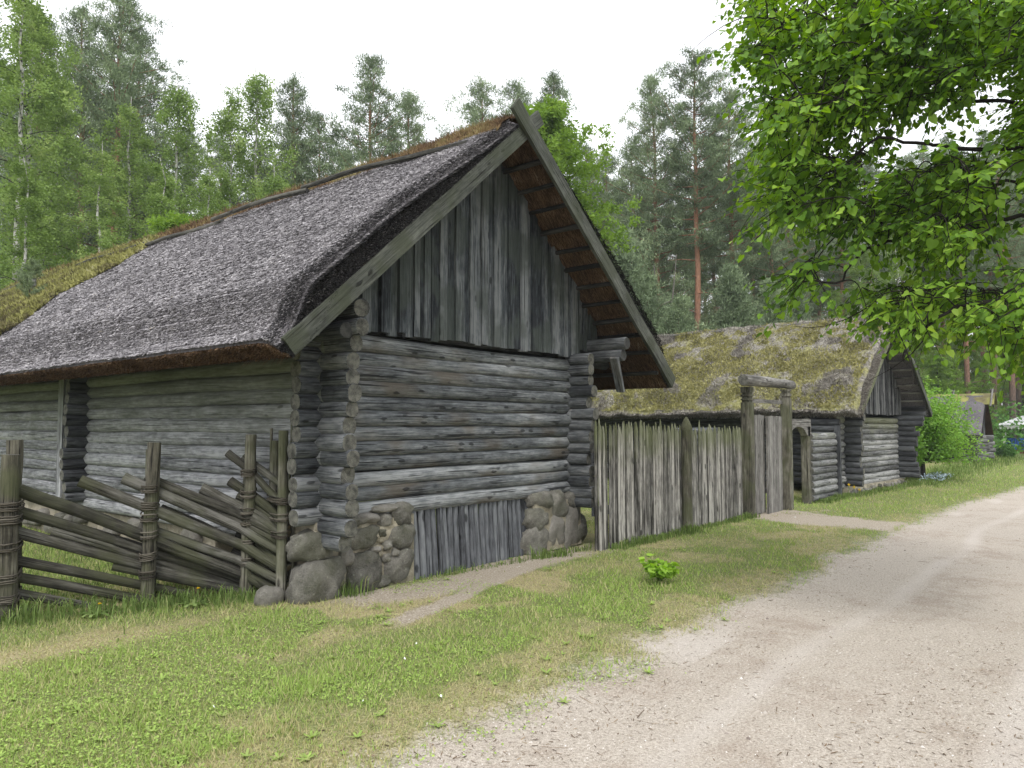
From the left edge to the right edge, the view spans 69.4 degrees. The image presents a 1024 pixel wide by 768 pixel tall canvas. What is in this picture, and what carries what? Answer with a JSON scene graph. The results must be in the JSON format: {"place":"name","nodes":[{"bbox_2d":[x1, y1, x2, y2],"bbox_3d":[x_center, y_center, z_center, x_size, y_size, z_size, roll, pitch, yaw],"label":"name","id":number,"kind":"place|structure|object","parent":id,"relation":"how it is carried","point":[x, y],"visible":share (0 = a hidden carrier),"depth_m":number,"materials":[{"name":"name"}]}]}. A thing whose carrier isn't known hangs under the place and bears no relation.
{"place":"outdoors","nodes":[
{"label":"outdoors","id":0,"kind":"place"},
{"bbox_2d":[0,0,1022,359],"label":"sky","id":1,"kind":"structure","parent":0,"point":[602,49],"materials":[{"name":"white"}]},
{"bbox_2d":[0,448,1023,767],"bbox_3d":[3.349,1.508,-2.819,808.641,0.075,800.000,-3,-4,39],"label":"ground","id":2,"kind":"structure","parent":0,"point":[684,642],"depth_m":5.69,"materials":[{"name":"green plant"}]},
{"bbox_2d":[0,35,32,285],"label":"pine tree","id":3,"kind":"object","parent":2,"relation":"on","point":[1,123],"visible":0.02,"depth_m":48.06,"materials":[{"name":"green plant"}]},
{"bbox_2d":[0,158,66,286],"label":"birch tree","id":4,"kind":"object","parent":2,"relation":"on","point":[25,199],"visible":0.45,"depth_m":20.32,"materials":[{"name":"green plant"}]},
{"bbox_2d":[0,0,91,288],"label":"birch tree","id":5,"kind":"object","parent":2,"relation":"on","point":[13,75],"visible":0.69,"depth_m":25.90,"materials":[{"name":"green plant"}]},
{"bbox_2d":[1,107,92,250],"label":"pine tree","id":6,"kind":"object","parent":2,"relation":"on","point":[31,145],"depth_m":51.63,"materials":[{"name":"green plant"}]},
{"bbox_2d":[0,53,97,282],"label":"birch tree","id":7,"kind":"object","parent":2,"relation":"on","point":[63,121],"visible":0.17,"depth_m":29.63,"materials":[{"name":"green plant"}]},
{"bbox_2d":[0,16,102,289],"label":"pine tree","id":8,"kind":"object","parent":2,"relation":"on","point":[54,26],"visible":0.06,"depth_m":42.42,"materials":[{"name":"green plant"}]},
{"bbox_2d":[0,0,113,284],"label":"birch tree","id":9,"kind":"object","parent":2,"relation":"on","point":[53,98],"visible":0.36,"depth_m":27.13,"materials":[{"name":"green plant"}]},
{"bbox_2d":[42,141,133,266],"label":"birch tree","id":10,"kind":"object","parent":2,"relation":"on","point":[104,160],"visible":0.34,"depth_m":26.25,"materials":[{"name":"green plant"}]},
{"bbox_2d":[81,603,109,617],"bbox_3d":[-3.554,1.936,6.296,0.325,0.137,0.234,-3,-4,39],"label":"dandelion","id":11,"kind":"object","parent":2,"relation":"on","point":[90,615],"visible":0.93,"depth_m":6.29,"materials":[{"name":"green plant"}]},
{"bbox_2d":[0,0,193,280],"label":"pine tree","id":12,"kind":"object","parent":2,"relation":"on","point":[83,27],"visible":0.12,"depth_m":36.58,"materials":[{"name":"green plant"}]},
{"bbox_2d":[69,92,156,253],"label":"pine tree","id":13,"kind":"object","parent":2,"relation":"on","point":[108,204],"depth_m":56.00,"materials":[{"name":"green plant"}]},
{"bbox_2d":[24,31,205,264],"bbox_3d":[-20.664,-7.894,40.418,10.913,23.853,10.227,2,-4,-33],"label":"pine tree","id":14,"kind":"object","parent":2,"relation":"on","point":[162,78],"visible":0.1,"depth_m":40.37,"materials":[{"name":"green plant"}]},
{"bbox_2d":[69,96,168,260],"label":"birch tree","id":15,"kind":"object","parent":2,"relation":"on","point":[130,116],"visible":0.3,"depth_m":31.75,"materials":[{"name":"green plant"}]},
{"bbox_2d":[51,0,223,244],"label":"pine tree","id":16,"kind":"object","parent":2,"relation":"on","point":[113,45],"visible":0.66,"depth_m":35.27,"materials":[{"name":"green plant"}]},
{"bbox_2d":[0,425,293,621],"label":"slanting rail fence","id":17,"kind":"object","parent":2,"relation":"on","point":[255,521],"visible":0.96,"depth_m":6.86,"materials":[{"name":"grey wood"}]},
{"bbox_2d":[141,159,182,236],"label":"birch tree","id":18,"kind":"object","parent":2,"relation":"on","point":[169,185],"visible":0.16,"depth_m":25.33,"materials":[{"name":"green plant"}]},
{"bbox_2d":[105,74,231,243],"bbox_3d":[-14.549,-4.883,31.914,5.769,16.863,6.603,1,-3,-20],"label":"birch tree","id":19,"kind":"object","parent":2,"relation":"on","point":[178,100],"visible":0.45,"depth_m":31.48,"materials":[{"name":"green plant"}]},
{"bbox_2d":[140,209,199,236],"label":"maple tree","id":20,"kind":"object","parent":2,"relation":"on","point":[163,224],"visible":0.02,"depth_m":20.32,"materials":[{"name":"green plant"}]},
{"bbox_2d":[137,126,211,216],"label":"pine tree","id":21,"kind":"object","parent":2,"relation":"on","point":[189,168],"visible":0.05,"depth_m":50.20,"materials":[{"name":"green plant"}]},
{"bbox_2d":[176,587,210,606],"bbox_3d":[-2.871,1.931,6.662,0.309,0.186,0.282,-3,-4,39],"label":"dandelion","id":22,"kind":"object","parent":2,"relation":"on","point":[194,603],"visible":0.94,"depth_m":6.69,"materials":[{"name":"green plant"}]},
{"bbox_2d":[176,172,231,220],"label":"birch tree","id":23,"kind":"object","parent":2,"relation":"on","point":[208,184],"visible":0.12,"depth_m":27.52,"materials":[{"name":"green plant"}]},
{"bbox_2d":[180,91,250,217],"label":"birch tree","id":24,"kind":"object","parent":2,"relation":"on","point":[224,127],"visible":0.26,"depth_m":33.55,"materials":[{"name":"green plant"}]},
{"bbox_2d":[179,136,251,215],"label":"pine tree","id":25,"kind":"object","parent":2,"relation":"on","point":[218,161],"visible":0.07,"depth_m":48.54,"materials":[{"name":"green plant"}]},
{"bbox_2d":[188,66,300,218],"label":"birch tree","id":26,"kind":"object","parent":2,"relation":"on","point":[263,96],"visible":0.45,"depth_m":34.64,"materials":[{"name":"green plant"}]},
{"bbox_2d":[232,137,275,202],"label":"pine tree","id":27,"kind":"object","parent":2,"relation":"on","point":[260,154],"visible":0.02,"depth_m":50.01,"materials":[{"name":"green plant"}]},
{"bbox_2d":[254,585,284,605],"bbox_3d":[-2.226,1.971,6.788,0.180,0.246,0.276,-3,-4,39],"label":"stone","id":28,"kind":"object","parent":2,"relation":"on","point":[266,594],"visible":0.66,"depth_m":6.72,"materials":[{"name":"grey stone"}]},
{"bbox_2d":[254,171,293,198],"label":"birch tree","id":29,"kind":"object","parent":2,"relation":"on","point":[275,184],"visible":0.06,"depth_m":30.41,"materials":[{"name":"green plant"}]},
{"bbox_2d":[232,70,329,197],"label":"pine tree","id":30,"kind":"object","parent":2,"relation":"on","point":[293,133],"visible":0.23,"depth_m":38.74,"materials":[{"name":"green plant"}]},
{"bbox_2d":[241,107,356,202],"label":"pine tree","id":31,"kind":"object","parent":2,"relation":"on","point":[330,140],"visible":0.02,"depth_m":42.55,"materials":[{"name":"green plant"}]},
{"bbox_2d":[0,98,675,604],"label":"log barn","id":32,"kind":"structure","parent":2,"relation":"on","point":[452,332],"depth_m":8.59,"materials":[{"name":"wood"}]},
{"bbox_2d":[14,258,47,297],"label":"pine sapling","id":33,"kind":"object","parent":32,"relation":"on","point":[26,282],"visible":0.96,"depth_m":13.31,"materials":[{"name":"green plant"}]},
{"bbox_2d":[324,145,362,175],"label":"pine tree","id":34,"kind":"object","parent":2,"relation":"on","point":[344,161],"depth_m":50.95,"materials":[{"name":"green plant"}]},
{"bbox_2d":[264,50,425,190],"bbox_3d":[-7.084,-6.432,36.445,9.951,20.450,9.325,1,-3,-9],"label":"pine tree","id":35,"kind":"object","parent":2,"relation":"on","point":[371,86],"visible":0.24,"depth_m":36.17,"materials":[{"name":"green plant"}]},
{"bbox_2d":[367,88,437,160],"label":"pine tree","id":36,"kind":"object","parent":2,"relation":"on","point":[408,127],"visible":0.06,"depth_m":38.34,"materials":[{"name":"green plant"}]},
{"bbox_2d":[428,71,511,138],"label":"pine tree","id":37,"kind":"object","parent":2,"relation":"on","point":[473,109],"visible":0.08,"depth_m":44.61,"materials":[{"name":"green plant"}]},
{"bbox_2d":[480,75,588,193],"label":"pine tree","id":38,"kind":"object","parent":2,"relation":"on","point":[517,93],"visible":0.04,"depth_m":47.03,"materials":[{"name":"green plant"}]},
{"bbox_2d":[61,506,1023,767],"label":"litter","id":39,"kind":"object","parent":2,"relation":"on","point":[637,692],"visible":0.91,"depth_m":4.42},
{"bbox_2d":[536,67,629,255],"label":"pine tree","id":40,"kind":"object","parent":2,"relation":"on","point":[554,81],"visible":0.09,"depth_m":44.03,"materials":[{"name":"green plant"}]},
{"bbox_2d":[523,93,644,254],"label":"maple tree","id":41,"kind":"object","parent":2,"relation":"on","point":[560,134],"visible":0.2,"depth_m":23.62,"materials":[{"name":"green plant"}]},
{"bbox_2d":[571,141,610,217],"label":"pine tree","id":42,"kind":"object","parent":2,"relation":"on","point":[589,149],"visible":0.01,"depth_m":55.13,"materials":[{"name":"green plant"}]},
{"bbox_2d":[598,185,665,294],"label":"pine tree","id":43,"kind":"object","parent":2,"relation":"on","point":[600,229],"visible":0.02,"depth_m":51.87,"materials":[{"name":"green plant"}]},
{"bbox_2d":[580,149,684,294],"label":"pine tree","id":44,"kind":"object","parent":2,"relation":"on","point":[607,189],"visible":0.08,"depth_m":50.45,"materials":[{"name":"green plant"}]},
{"bbox_2d":[609,222,671,333],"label":"pine tree","id":45,"kind":"object","parent":2,"relation":"on","point":[626,261],"visible":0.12,"depth_m":35.54,"materials":[{"name":"green plant"}]},
{"bbox_2d":[630,269,670,334],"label":"pine tree","id":46,"kind":"object","parent":2,"relation":"on","point":[648,292],"visible":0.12,"depth_m":32.49,"materials":[{"name":"green plant"}]},
{"bbox_2d":[590,141,711,327],"bbox_3d":[7.488,-5.564,46.313,9.762,19.808,9.148,2,-4,-31],"label":"pine tree","id":47,"kind":"object","parent":2,"relation":"on","point":[635,211],"visible":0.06,"depth_m":45.91,"materials":[{"name":"green plant"}]},
{"bbox_2d":[593,70,721,317],"bbox_3d":[8.293,-7.146,42.239,8.274,22.528,8.953,0,-3,0],"label":"pine tree","id":48,"kind":"object","parent":2,"relation":"on","point":[653,258],"visible":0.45,"depth_m":42.38,"materials":[{"name":"green plant"}]},
{"bbox_2d":[637,553,678,584],"bbox_3d":[1.523,1.942,7.666,0.418,0.301,0.478,1,-3,-15],"label":"leafy shoot","id":49,"kind":"object","parent":2,"relation":"on","point":[661,572],"visible":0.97,"depth_m":7.64,"materials":[{"name":"green plant"}]},
{"bbox_2d":[591,417,742,550],"bbox_3d":[2.624,1.426,11.456,0.271,1.831,4.524,-3,-4,41],"label":"picket fence","id":50,"kind":"object","parent":2,"relation":"on","point":[668,481],"visible":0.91,"depth_m":11.04,"materials":[{"name":"grey wood"}]},
{"bbox_2d":[671,254,676,305],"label":"dead tree","id":51,"kind":"object","parent":2,"relation":"on","point":[674,277],"visible":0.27,"depth_m":35.41,"materials":[{"name":"grey wood"}]},
{"bbox_2d":[653,291,697,334],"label":"pine tree","id":52,"kind":"object","parent":2,"relation":"on","point":[675,320],"visible":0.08,"depth_m":30.66,"materials":[{"name":"green plant"}]},
{"bbox_2d":[673,428,717,459],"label":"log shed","id":53,"kind":"structure","parent":2,"relation":"on","point":[697,433],"depth_m":17.85,"materials":[{"name":"grey wood"}]},
{"bbox_2d":[626,44,767,330],"bbox_3d":[10.033,-7.389,40.169,8.358,22.794,7.887,-2,-4,36],"label":"pine tree","id":54,"kind":"object","parent":2,"relation":"on","point":[704,88],"visible":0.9,"depth_m":40.13,"materials":[{"name":"green plant"}]},
{"bbox_2d":[657,157,749,325],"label":"pine tree","id":55,"kind":"object","parent":2,"relation":"on","point":[702,316],"visible":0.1,"depth_m":53.19,"materials":[{"name":"green plant"}]},
{"bbox_2d":[684,162,737,327],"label":"pine tree","id":56,"kind":"object","parent":2,"relation":"on","point":[710,272],"visible":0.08,"depth_m":55.27,"materials":[{"name":"green plant"}]},
{"bbox_2d":[666,177,755,325],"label":"pine tree","id":57,"kind":"object","parent":2,"relation":"on","point":[710,302],"depth_m":65.33,"materials":[{"name":"green plant"}]},
{"bbox_2d":[665,80,798,279],"bbox_3d":[12.200,-6.507,41.181,7.536,21.126,7.986,3,-4,-40],"label":"pine tree","id":58,"kind":"object","parent":2,"relation":"on","point":[747,259],"visible":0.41,"depth_m":41.19,"materials":[{"name":"green plant"}]},
{"bbox_2d":[695,260,769,330],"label":"pine tree","id":59,"kind":"object","parent":2,"relation":"on","point":[736,307],"visible":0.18,"depth_m":33.61,"materials":[{"name":"green plant"}]},
{"bbox_2d":[701,159,792,325],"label":"pine tree","id":60,"kind":"object","parent":2,"relation":"on","point":[754,291],"visible":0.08,"depth_m":51.94,"materials":[{"name":"green plant"}]},
{"bbox_2d":[590,315,932,493],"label":"log barn","id":61,"kind":"structure","parent":2,"relation":"on","point":[880,417],"depth_m":19.50,"materials":[{"name":"wood"}]},
{"bbox_2d":[738,374,795,517],"bbox_3d":[4.841,1.176,13.988,0.330,2.609,2.437,-3,-4,39],"label":"gateway","id":62,"kind":"object","parent":2,"relation":"on","point":[778,489],"visible":0.91,"depth_m":13.94,"materials":[{"name":"grey wood"}]},
{"bbox_2d":[682,135,852,320],"bbox_3d":[15.188,-5.633,44.474,8.267,19.723,7.640,1,-3,-20],"label":"pine tree","id":63,"kind":"object","parent":2,"relation":"on","point":[771,265],"visible":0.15,"depth_m":44.32,"materials":[{"name":"green plant"}]},
{"bbox_2d":[749,273,806,324],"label":"pine tree","id":64,"kind":"object","parent":2,"relation":"on","point":[766,319],"visible":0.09,"depth_m":35.76,"materials":[{"name":"green plant"}]},
{"bbox_2d":[754,178,831,290],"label":"pine tree","id":65,"kind":"object","parent":2,"relation":"on","point":[807,253],"visible":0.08,"depth_m":49.88,"materials":[{"name":"green plant"}]},
{"bbox_2d":[781,286,818,321],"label":"pine tree","id":66,"kind":"object","parent":2,"relation":"on","point":[805,315],"visible":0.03,"depth_m":37.91,"materials":[{"name":"green plant"}]},
{"bbox_2d":[792,419,811,503],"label":"wicket gate","id":67,"kind":"structure","parent":2,"relation":"on","point":[803,426],"depth_m":15.53,"materials":[{"name":"grey wood"}]},
{"bbox_2d":[749,226,865,320],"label":"pine tree","id":68,"kind":"object","parent":2,"relation":"on","point":[821,276],"depth_m":59.91,"materials":[{"name":"green plant"}]},
{"bbox_2d":[810,419,842,500],"bbox_3d":[6.737,1.675,16.481,0.733,1.810,1.813,-3,-4,39],"label":"log fence","id":69,"kind":"object","parent":2,"relation":"on","point":[826,464],"visible":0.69,"depth_m":16.36,"materials":[{"name":"grey wood"}]},
{"bbox_2d":[790,163,869,320],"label":"pine tree","id":70,"kind":"object","parent":2,"relation":"on","point":[819,312],"visible":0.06,"depth_m":53.75,"materials":[{"name":"green plant"}]},
{"bbox_2d":[820,286,846,318],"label":"tree","id":71,"kind":"object","parent":2,"relation":"on","point":[835,295],"visible":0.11,"depth_m":44.44,"materials":[{"name":"green plant"}]},
{"bbox_2d":[802,170,899,314],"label":"pine tree","id":72,"kind":"object","parent":2,"relation":"on","point":[840,273],"visible":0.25,"depth_m":50.27,"materials":[{"name":"green plant"}]},
{"bbox_2d":[817,159,893,315],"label":"pine tree","id":73,"kind":"object","parent":2,"relation":"on","point":[861,278],"depth_m":62.46,"materials":[{"name":"green plant"}]},
{"bbox_2d":[689,0,1023,402],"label":"linden tree","id":74,"kind":"object","parent":2,"relation":"on","point":[982,43],"visible":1,"depth_m":5.45,"materials":[{"name":"green plant"}]},
{"bbox_2d":[828,243,894,317],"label":"tree","id":75,"kind":"object","parent":2,"relation":"on","point":[851,270],"visible":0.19,"depth_m":42.10,"materials":[{"name":"green plant"}]},
{"bbox_2d":[844,154,902,295],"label":"pine tree","id":76,"kind":"object","parent":2,"relation":"on","point":[868,169],"visible":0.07,"depth_m":54.33,"materials":[{"name":"green plant"}]},
{"bbox_2d":[870,223,934,392],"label":"birch tree","id":77,"kind":"object","parent":2,"relation":"on","point":[898,273],"visible":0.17,"depth_m":46.38,"materials":[{"name":"green plant"}]},
{"bbox_2d":[877,148,942,367],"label":"pine tree","id":78,"kind":"object","parent":2,"relation":"on","point":[910,158],"visible":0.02,"depth_m":60.41,"materials":[{"name":"green plant"}]},
{"bbox_2d":[868,167,959,296],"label":"pine tree","id":79,"kind":"object","parent":2,"relation":"on","point":[909,268],"visible":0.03,"depth_m":57.85,"materials":[{"name":"green plant"}]},
{"bbox_2d":[812,289,1022,407],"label":"wood","id":80,"kind":"object","parent":2,"relation":"on","point":[939,326],"depth_m":111.48,"materials":[{"name":"green plant"}]},
{"bbox_2d":[902,145,934,373],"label":"pine tree","id":81,"kind":"object","parent":2,"relation":"on","point":[923,154],"visible":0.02,"depth_m":67.31,"materials":[{"name":"green plant"}]},
{"bbox_2d":[921,471,951,481],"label":"forget me nots","id":82,"kind":"object","parent":2,"relation":"on","point":[937,473],"visible":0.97,"depth_m":22.05,"materials":[{"name":"blue plant"}]},
{"bbox_2d":[908,166,966,383],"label":"pine tree","id":83,"kind":"object","parent":2,"relation":"on","point":[941,322],"visible":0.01,"depth_m":58.29,"materials":[{"name":"green plant"}]},
{"bbox_2d":[909,287,969,393],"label":"maple tree","id":84,"kind":"object","parent":2,"relation":"on","point":[933,351],"visible":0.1,"depth_m":49.03,"materials":[{"name":"green plant"}]},
{"bbox_2d":[936,135,957,381],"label":"pine tree","id":85,"kind":"object","parent":2,"relation":"on","point":[944,142],"depth_m":71.19,"materials":[{"name":"green plant"}]},
{"bbox_2d":[917,357,981,393],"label":"maple tree","id":86,"kind":"object","parent":2,"relation":"on","point":[930,363],"visible":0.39,"depth_m":45.81,"materials":[{"name":"green plant"}]},
{"bbox_2d":[910,145,995,393],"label":"pine tree","id":87,"kind":"object","parent":2,"relation":"on","point":[966,371],"visible":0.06,"depth_m":50.06,"materials":[{"name":"green plant"}]},
{"bbox_2d":[915,375,1000,479],"bbox_3d":[12.437,1.351,22.506,3.756,3.248,3.721,-1,-3,21],"label":"round bush","id":88,"kind":"object","parent":2,"relation":"on","point":[939,437],"visible":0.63,"depth_m":21.82,"materials":[{"name":"green plant"}]},
{"bbox_2d":[938,277,977,392],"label":"birch tree","id":89,"kind":"object","parent":2,"relation":"on","point":[951,349],"visible":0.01,"depth_m":56.13,"materials":[{"name":"green plant"}]},
{"bbox_2d":[927,389,997,461],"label":"thatched shed","id":90,"kind":"structure","parent":2,"relation":"on","point":[984,401],"depth_m":32.64,"materials":[{"name":"grey wood"}]},
{"bbox_2d":[946,336,1007,426],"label":"maple tree","id":91,"kind":"object","parent":2,"relation":"on","point":[975,360],"visible":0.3,"depth_m":51.71,"materials":[{"name":"green plant"}]},
{"bbox_2d":[933,372,1023,455],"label":"undergrowth","id":92,"kind":"object","parent":2,"relation":"on","point":[999,435],"visible":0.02,"depth_m":42.23,"materials":[{"name":"green plant"}]},
{"bbox_2d":[967,263,1002,392],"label":"pine tree","id":93,"kind":"object","parent":2,"relation":"on","point":[982,352],"visible":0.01,"depth_m":62.13,"materials":[{"name":"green plant"}]},
{"bbox_2d":[950,326,1021,393],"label":"birch tree","id":94,"kind":"object","parent":2,"relation":"on","point":[998,369],"visible":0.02,"depth_m":66.06,"materials":[{"name":"green plant"}]},
{"bbox_2d":[958,135,1023,437],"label":"pine tree","id":95,"kind":"object","parent":2,"relation":"on","point":[1012,387],"visible":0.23,"depth_m":47.95,"materials":[{"name":"green plant"}]},
{"bbox_2d":[977,279,1007,419],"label":"pine tree","id":96,"kind":"object","parent":2,"relation":"on","point":[1004,397],"depth_m":67.67,"materials":[{"name":"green plant"}]},
{"bbox_2d":[966,128,1023,447],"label":"pine tree","id":97,"kind":"object","parent":2,"relation":"on","point":[989,272],"visible":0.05,"depth_m":55.56,"materials":[{"name":"green plant"}]},
{"bbox_2d":[976,347,1023,419],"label":"maple tree","id":98,"kind":"object","parent":2,"relation":"on","point":[1006,389],"visible":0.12,"depth_m":60.20,"materials":[{"name":"green plant"}]},
{"bbox_2d":[980,171,1023,414],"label":"pine tree","id":99,"kind":"object","parent":2,"relation":"on","point":[1018,396],"visible":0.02,"depth_m":60.03,"materials":[{"name":"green plant"}]},
{"bbox_2d":[995,444,1016,458],"bbox_3d":[23.953,3.273,35.872,0.898,0.797,0.902,-3,-4,39],"label":"bush","id":100,"kind":"object","parent":2,"relation":"on","point":[1005,450],"visible":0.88,"depth_m":35.63,"materials":[{"name":"green plant"}]},
{"bbox_2d":[991,145,1023,285],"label":"pine tree","id":101,"kind":"object","parent":2,"relation":"on","point":[1010,231],"visible":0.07,"depth_m":52.62,"materials":[{"name":"green plant"}]},
{"bbox_2d":[999,416,1023,453],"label":"pavilion","id":102,"kind":"structure","parent":2,"relation":"on","point":[1005,424],"depth_m":43.77,"materials":[{"name":"fabric"}]},
{"bbox_2d":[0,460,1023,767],"bbox_3d":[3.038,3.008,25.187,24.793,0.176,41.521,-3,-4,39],"label":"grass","id":103,"kind":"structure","parent":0,"point":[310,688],"depth_m":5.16,"materials":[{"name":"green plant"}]},
{"bbox_2d":[0,453,1023,644],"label":"tall grass","id":104,"kind":"structure","parent":0,"point":[25,615],"depth_m":7.47,"materials":[{"name":"green plant"}]},
{"bbox_2d":[326,494,1023,767],"bbox_3d":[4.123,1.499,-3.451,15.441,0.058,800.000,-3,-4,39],"label":"road","id":105,"kind":"structure","parent":0,"point":[857,620],"depth_m":4.85,"materials":[{"name":"beige gravel"}]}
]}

